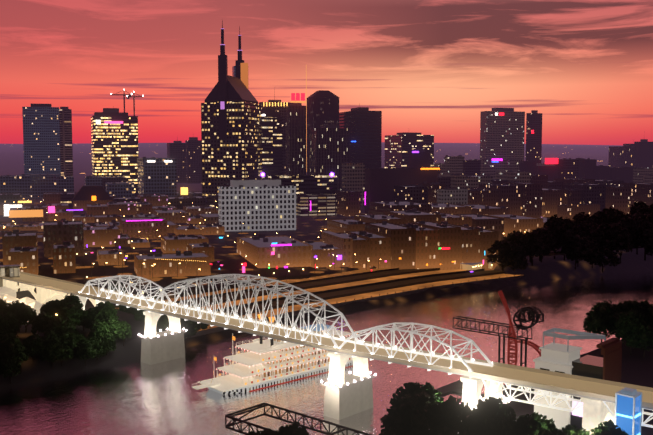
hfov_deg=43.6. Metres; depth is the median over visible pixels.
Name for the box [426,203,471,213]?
row building
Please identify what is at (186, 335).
tree
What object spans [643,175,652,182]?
stone tower
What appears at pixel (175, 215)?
building
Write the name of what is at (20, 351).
tree
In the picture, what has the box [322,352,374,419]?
bridge pier
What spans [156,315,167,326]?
tree
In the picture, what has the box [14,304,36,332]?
tree
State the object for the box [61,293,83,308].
tree
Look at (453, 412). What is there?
tree
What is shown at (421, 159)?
building
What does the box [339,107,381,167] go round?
building
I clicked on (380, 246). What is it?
row building
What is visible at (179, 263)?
street lamp heads
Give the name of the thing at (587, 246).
tree
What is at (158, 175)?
office building
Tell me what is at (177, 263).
street lamp poles
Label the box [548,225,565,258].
tree
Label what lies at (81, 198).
hip roof hall
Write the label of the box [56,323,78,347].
tree
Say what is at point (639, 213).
tree
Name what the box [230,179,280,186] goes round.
white hotel penthouse
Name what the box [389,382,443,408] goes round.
tree
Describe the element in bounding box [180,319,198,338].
tree
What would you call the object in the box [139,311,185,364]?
bridge pier
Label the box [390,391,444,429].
tree
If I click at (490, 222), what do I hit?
row building
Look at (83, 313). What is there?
tree
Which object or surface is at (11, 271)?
glass building lobby
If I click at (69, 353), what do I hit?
tree
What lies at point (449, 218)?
row building
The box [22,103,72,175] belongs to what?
tower
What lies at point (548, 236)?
tree
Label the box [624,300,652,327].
tree
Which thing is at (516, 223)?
row building
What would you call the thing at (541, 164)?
building
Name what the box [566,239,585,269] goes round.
tree
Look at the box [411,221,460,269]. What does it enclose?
row building
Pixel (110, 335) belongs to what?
tree
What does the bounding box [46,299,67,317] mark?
tree
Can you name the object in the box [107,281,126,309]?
tree
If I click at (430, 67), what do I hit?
sky
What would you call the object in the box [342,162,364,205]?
beige building
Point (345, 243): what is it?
row building
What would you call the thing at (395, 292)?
quay bollards
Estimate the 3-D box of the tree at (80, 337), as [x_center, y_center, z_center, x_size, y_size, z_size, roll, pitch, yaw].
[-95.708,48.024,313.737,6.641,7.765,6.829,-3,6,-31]
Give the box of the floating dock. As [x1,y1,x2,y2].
[433,380,462,397]
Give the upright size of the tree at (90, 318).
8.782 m
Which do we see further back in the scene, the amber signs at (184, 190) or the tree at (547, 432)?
the amber signs at (184, 190)
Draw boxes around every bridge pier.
[76,295,104,309]
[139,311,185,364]
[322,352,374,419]
[460,376,509,421]
[581,397,614,434]
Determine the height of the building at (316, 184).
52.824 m
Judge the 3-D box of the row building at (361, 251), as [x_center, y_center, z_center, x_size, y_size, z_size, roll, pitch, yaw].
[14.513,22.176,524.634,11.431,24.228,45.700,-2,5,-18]
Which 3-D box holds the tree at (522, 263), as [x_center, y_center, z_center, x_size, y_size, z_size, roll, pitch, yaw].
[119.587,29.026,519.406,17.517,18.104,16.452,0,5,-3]
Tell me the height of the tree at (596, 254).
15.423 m
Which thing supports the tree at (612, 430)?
on the ground
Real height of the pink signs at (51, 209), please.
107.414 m
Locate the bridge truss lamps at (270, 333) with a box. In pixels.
[79,290,473,367]
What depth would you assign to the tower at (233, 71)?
1038.77 m
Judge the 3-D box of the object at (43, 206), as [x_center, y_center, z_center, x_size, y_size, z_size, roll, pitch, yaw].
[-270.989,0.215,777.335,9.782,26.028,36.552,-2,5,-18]
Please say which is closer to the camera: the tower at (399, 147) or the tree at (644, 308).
the tree at (644, 308)
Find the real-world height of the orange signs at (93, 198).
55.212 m
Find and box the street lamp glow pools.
[0,219,387,309]
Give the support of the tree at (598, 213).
on the ground
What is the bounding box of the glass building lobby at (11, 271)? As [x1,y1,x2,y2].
[0,265,19,290]
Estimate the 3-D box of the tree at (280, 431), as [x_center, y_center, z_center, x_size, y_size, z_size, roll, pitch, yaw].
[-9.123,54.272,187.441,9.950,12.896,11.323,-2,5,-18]
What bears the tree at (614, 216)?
on the ground
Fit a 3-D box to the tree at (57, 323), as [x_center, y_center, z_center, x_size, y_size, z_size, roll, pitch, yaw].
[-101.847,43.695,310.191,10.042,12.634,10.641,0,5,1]
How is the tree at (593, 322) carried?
on the ground
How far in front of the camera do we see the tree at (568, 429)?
193.69 m
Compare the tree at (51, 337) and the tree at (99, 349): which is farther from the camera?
the tree at (99, 349)
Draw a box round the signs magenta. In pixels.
[126,159,502,267]
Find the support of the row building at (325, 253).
on the ground
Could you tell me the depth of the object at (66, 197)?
837.51 m
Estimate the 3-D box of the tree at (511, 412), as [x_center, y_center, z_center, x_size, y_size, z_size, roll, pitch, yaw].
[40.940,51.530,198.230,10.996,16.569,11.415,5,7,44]
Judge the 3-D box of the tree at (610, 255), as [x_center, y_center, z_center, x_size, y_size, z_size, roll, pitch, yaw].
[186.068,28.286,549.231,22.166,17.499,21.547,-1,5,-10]
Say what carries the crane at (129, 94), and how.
on the skyscraper at (114, 147)
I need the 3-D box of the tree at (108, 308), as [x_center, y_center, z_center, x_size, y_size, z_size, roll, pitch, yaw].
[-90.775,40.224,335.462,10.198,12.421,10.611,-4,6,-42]
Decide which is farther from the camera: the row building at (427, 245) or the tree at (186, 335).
the row building at (427, 245)
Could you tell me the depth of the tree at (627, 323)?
299.09 m
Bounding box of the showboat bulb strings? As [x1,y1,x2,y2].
[216,335,349,378]
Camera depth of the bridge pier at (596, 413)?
201.31 m
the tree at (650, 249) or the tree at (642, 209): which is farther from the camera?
the tree at (642, 209)
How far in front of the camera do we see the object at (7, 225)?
642.24 m
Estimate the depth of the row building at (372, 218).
604.62 m
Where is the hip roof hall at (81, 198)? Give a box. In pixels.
[72,186,112,209]
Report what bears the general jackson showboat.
in the river water
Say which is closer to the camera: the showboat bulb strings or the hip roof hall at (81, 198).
the showboat bulb strings
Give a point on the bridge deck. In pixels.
(581, 386)
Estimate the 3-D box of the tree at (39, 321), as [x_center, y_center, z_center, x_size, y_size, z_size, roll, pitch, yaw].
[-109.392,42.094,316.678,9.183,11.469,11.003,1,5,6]
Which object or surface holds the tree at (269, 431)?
on the ground
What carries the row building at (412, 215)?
on the ground
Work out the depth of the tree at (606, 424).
193.13 m
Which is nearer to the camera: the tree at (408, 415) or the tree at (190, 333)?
the tree at (408, 415)
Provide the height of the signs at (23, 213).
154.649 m
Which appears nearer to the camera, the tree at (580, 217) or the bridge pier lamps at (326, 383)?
the bridge pier lamps at (326, 383)
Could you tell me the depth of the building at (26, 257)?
435.89 m
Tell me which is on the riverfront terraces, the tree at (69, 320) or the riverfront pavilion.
the riverfront pavilion
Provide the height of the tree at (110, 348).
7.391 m
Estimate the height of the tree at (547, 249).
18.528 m
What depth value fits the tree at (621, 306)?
330.66 m
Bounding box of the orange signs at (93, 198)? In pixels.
[92,168,454,265]
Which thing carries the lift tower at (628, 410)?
on the ground
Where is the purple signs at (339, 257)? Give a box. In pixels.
[66,151,472,271]
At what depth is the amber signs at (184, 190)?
698.56 m
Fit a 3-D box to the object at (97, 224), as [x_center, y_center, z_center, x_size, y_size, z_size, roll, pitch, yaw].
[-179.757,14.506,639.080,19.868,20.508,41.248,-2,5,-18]
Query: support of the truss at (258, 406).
on the ground
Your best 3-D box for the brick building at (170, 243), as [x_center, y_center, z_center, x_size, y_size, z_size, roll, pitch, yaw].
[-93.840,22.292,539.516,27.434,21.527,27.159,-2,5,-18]
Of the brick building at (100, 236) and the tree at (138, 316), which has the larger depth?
the brick building at (100, 236)
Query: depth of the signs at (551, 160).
942.88 m
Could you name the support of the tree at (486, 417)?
on the ground
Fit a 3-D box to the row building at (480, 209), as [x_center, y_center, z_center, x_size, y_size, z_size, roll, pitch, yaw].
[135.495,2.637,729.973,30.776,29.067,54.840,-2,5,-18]
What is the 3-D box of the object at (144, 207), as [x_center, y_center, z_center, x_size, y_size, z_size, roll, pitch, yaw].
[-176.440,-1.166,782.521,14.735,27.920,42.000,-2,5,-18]
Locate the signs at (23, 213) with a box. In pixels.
[9,72,306,217]
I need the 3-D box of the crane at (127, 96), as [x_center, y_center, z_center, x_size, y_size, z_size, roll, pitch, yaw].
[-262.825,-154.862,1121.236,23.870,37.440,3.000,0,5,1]
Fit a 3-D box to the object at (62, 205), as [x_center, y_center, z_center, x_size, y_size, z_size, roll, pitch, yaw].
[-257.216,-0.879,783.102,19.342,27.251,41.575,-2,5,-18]
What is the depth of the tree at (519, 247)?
517.90 m
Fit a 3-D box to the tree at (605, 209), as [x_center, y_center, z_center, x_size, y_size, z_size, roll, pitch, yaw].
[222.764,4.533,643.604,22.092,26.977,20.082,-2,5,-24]
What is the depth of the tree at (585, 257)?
539.77 m
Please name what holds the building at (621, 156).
on the ground
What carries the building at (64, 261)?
on the ground
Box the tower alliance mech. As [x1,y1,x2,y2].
[94,108,127,115]
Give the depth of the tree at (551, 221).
552.23 m
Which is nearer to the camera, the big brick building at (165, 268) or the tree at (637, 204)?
the big brick building at (165, 268)
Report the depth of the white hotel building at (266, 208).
659.49 m
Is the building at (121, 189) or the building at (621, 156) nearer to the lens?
the building at (121, 189)
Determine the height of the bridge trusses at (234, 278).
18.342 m
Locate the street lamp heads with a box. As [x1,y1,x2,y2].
[3,201,524,314]
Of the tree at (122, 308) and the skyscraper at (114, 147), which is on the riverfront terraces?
the tree at (122, 308)
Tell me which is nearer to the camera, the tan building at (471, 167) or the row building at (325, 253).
the row building at (325, 253)
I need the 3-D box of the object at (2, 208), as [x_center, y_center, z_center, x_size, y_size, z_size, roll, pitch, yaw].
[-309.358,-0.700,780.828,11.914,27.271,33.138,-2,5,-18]
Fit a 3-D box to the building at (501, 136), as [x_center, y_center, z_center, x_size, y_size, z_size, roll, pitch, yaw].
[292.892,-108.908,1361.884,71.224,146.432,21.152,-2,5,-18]
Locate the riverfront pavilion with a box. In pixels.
[460,262,493,270]
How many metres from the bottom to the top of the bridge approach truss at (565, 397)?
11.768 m
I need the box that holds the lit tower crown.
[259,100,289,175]
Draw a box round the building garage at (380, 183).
[365,166,437,213]
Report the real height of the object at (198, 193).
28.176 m
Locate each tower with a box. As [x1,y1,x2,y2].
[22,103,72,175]
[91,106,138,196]
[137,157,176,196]
[167,137,185,182]
[185,137,201,182]
[232,66,235,76]
[385,132,433,167]
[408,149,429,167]
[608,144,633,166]
[614,387,641,434]
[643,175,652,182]
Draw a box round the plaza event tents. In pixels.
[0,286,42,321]
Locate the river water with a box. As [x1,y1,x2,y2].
[0,270,652,434]
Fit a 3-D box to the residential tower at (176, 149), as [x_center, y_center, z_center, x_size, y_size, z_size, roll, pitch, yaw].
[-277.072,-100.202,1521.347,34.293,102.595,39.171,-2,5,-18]
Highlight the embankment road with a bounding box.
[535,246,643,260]
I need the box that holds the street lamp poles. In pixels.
[2,200,378,315]
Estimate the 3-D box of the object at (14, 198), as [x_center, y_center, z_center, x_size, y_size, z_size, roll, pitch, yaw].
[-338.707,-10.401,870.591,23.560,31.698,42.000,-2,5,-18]
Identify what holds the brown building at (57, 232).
on the ground
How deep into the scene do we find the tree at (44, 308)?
337.49 m
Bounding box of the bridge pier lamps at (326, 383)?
[138,328,510,401]
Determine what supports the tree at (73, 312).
on the ground
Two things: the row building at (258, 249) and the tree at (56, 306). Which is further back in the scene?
the row building at (258, 249)
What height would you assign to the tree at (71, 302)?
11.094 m
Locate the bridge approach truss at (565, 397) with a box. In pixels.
[482,379,652,427]
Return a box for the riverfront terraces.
[130,268,523,338]
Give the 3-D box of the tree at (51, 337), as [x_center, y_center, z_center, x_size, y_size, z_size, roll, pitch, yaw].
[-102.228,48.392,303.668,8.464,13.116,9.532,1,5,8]
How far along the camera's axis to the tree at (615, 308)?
314.95 m
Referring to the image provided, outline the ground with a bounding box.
[0,142,652,434]
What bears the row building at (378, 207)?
on the ground
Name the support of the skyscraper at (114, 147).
on the ground
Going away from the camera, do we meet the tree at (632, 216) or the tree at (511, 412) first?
the tree at (511, 412)
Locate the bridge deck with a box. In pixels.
[2,271,652,409]
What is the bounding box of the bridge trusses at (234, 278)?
[80,274,492,377]
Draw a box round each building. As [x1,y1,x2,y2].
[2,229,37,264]
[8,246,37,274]
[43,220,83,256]
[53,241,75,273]
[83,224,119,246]
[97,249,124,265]
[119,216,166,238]
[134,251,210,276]
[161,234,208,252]
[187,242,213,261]
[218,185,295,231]
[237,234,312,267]
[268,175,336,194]
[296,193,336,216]
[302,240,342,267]
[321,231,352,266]
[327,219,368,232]
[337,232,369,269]
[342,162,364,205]
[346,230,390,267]
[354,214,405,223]
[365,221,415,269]
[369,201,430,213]
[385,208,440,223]
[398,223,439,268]
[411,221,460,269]
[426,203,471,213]
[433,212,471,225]
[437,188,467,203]
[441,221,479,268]
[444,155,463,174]
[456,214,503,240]
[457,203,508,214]
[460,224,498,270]
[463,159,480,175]
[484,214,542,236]
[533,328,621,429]
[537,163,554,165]
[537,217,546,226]
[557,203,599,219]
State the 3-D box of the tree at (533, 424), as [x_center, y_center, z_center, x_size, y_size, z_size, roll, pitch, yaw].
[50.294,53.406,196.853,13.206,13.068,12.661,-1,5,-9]
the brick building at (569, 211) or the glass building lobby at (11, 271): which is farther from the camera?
the brick building at (569, 211)
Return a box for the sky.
[0,0,652,144]
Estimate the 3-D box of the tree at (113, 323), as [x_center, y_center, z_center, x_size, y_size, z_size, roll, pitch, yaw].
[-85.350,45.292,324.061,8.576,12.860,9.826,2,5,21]
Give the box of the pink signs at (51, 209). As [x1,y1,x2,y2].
[48,121,483,272]
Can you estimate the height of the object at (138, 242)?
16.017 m
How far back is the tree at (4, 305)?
323.55 m
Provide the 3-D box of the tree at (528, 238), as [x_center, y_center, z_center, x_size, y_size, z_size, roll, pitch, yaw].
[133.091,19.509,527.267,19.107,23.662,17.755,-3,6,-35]
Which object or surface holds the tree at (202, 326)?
on the riverfront terraces
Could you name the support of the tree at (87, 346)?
on the ground
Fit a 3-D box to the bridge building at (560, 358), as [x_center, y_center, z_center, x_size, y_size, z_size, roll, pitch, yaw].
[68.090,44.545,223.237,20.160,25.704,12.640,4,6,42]
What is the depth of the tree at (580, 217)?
607.98 m
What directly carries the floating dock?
on the river water
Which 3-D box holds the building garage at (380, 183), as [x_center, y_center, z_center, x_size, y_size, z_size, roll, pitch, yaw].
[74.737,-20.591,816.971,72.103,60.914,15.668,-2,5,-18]
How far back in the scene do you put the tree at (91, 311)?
330.72 m
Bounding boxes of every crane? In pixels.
[110,89,132,112]
[126,91,143,115]
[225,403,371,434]
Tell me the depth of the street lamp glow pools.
470.65 m
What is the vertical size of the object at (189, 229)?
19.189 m
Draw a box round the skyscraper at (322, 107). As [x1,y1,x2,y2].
[307,90,339,174]
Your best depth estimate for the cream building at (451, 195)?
762.27 m
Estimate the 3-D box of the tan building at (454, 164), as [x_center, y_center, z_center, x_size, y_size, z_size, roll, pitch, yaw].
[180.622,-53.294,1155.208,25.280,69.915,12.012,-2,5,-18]
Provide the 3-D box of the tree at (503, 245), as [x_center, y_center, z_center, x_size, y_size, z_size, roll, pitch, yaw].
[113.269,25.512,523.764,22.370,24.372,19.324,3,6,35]
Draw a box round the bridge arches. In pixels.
[3,279,96,306]
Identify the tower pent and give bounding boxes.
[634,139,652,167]
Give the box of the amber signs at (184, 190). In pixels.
[18,102,288,267]
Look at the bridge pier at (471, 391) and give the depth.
223.05 m
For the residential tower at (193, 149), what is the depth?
1481.30 m
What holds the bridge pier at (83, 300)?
on the ground
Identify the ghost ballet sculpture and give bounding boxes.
[453,290,543,366]
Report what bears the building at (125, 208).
on the ground
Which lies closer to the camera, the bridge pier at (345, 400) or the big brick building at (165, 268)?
the bridge pier at (345, 400)
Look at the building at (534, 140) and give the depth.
1332.02 m
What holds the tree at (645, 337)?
on the ground
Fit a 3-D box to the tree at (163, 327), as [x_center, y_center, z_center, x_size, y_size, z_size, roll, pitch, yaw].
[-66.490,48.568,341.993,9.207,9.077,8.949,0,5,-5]
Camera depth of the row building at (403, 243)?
512.13 m
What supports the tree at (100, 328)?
on the ground
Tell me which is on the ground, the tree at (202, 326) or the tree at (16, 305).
the tree at (16, 305)
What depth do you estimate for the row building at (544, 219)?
696.63 m
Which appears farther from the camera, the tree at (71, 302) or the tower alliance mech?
the tower alliance mech
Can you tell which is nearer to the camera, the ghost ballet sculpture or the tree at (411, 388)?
the tree at (411, 388)
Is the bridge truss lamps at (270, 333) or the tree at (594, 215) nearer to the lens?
the bridge truss lamps at (270, 333)
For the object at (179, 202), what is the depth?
838.01 m
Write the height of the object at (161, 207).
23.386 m
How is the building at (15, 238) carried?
on the ground
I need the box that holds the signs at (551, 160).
[4,93,557,270]
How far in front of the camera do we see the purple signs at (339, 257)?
699.79 m
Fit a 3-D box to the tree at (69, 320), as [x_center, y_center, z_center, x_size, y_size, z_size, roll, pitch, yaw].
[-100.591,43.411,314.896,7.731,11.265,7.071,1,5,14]
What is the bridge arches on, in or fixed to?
on the ground
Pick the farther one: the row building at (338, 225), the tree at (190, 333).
the row building at (338, 225)
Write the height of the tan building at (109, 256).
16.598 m
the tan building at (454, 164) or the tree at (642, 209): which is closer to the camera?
the tree at (642, 209)
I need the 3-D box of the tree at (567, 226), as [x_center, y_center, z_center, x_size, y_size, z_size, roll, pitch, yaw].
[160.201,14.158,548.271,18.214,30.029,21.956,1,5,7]
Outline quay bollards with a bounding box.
[198,274,521,330]
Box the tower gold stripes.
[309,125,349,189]
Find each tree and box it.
[0,299,11,313]
[0,341,28,372]
[7,300,27,320]
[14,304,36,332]
[31,312,54,335]
[40,300,53,315]
[41,330,63,355]
[45,317,69,338]
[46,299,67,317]
[50,343,73,365]
[56,304,81,324]
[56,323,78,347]
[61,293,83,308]
[62,316,75,328]
[63,299,82,309]
[69,332,85,347]
[76,338,96,365]
[79,310,90,330]
[81,308,107,325]
[85,313,103,328]
[86,332,104,347]
[89,322,108,344]
[91,318,110,328]
[94,301,118,319]
[95,346,106,360]
[98,328,115,353]
[102,340,115,355]
[103,316,122,337]
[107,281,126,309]
[115,320,131,345]
[118,305,136,314]
[134,310,144,322]
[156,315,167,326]
[157,324,168,331]
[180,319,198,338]
[181,324,195,340]
[181,326,187,338]
[197,323,208,329]
[247,428,279,434]
[275,426,302,434]
[280,421,308,434]
[378,394,433,434]
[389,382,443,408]
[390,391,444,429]
[435,395,470,433]
[463,396,516,434]
[482,396,517,430]
[486,238,515,270]
[501,251,527,271]
[503,230,525,244]
[506,242,526,258]
[515,412,559,434]
[519,230,546,265]
[525,242,549,262]
[535,227,555,261]
[538,429,564,434]
[543,214,561,250]
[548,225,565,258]
[553,217,579,259]
[558,424,590,434]
[561,236,593,263]
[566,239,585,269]
[566,248,588,266]
[571,212,589,223]
[583,302,619,341]
[585,246,602,267]
[587,211,607,219]
[587,247,619,271]
[588,301,621,338]
[589,211,613,223]
[591,419,613,434]
[595,424,628,434]
[601,206,620,214]
[603,208,626,224]
[608,225,633,263]
[613,310,647,354]
[617,300,631,313]
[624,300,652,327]
[625,214,641,225]
[626,211,647,219]
[626,325,652,357]
[629,205,649,213]
[630,200,650,213]
[631,216,652,259]
[645,233,652,255]
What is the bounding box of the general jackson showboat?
[192,314,368,394]
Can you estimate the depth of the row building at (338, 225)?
601.24 m
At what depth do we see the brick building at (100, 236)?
556.68 m
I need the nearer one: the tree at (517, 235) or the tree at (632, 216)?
the tree at (517, 235)
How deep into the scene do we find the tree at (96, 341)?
315.10 m
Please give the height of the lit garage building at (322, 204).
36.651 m
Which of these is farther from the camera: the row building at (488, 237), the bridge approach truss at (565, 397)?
the row building at (488, 237)

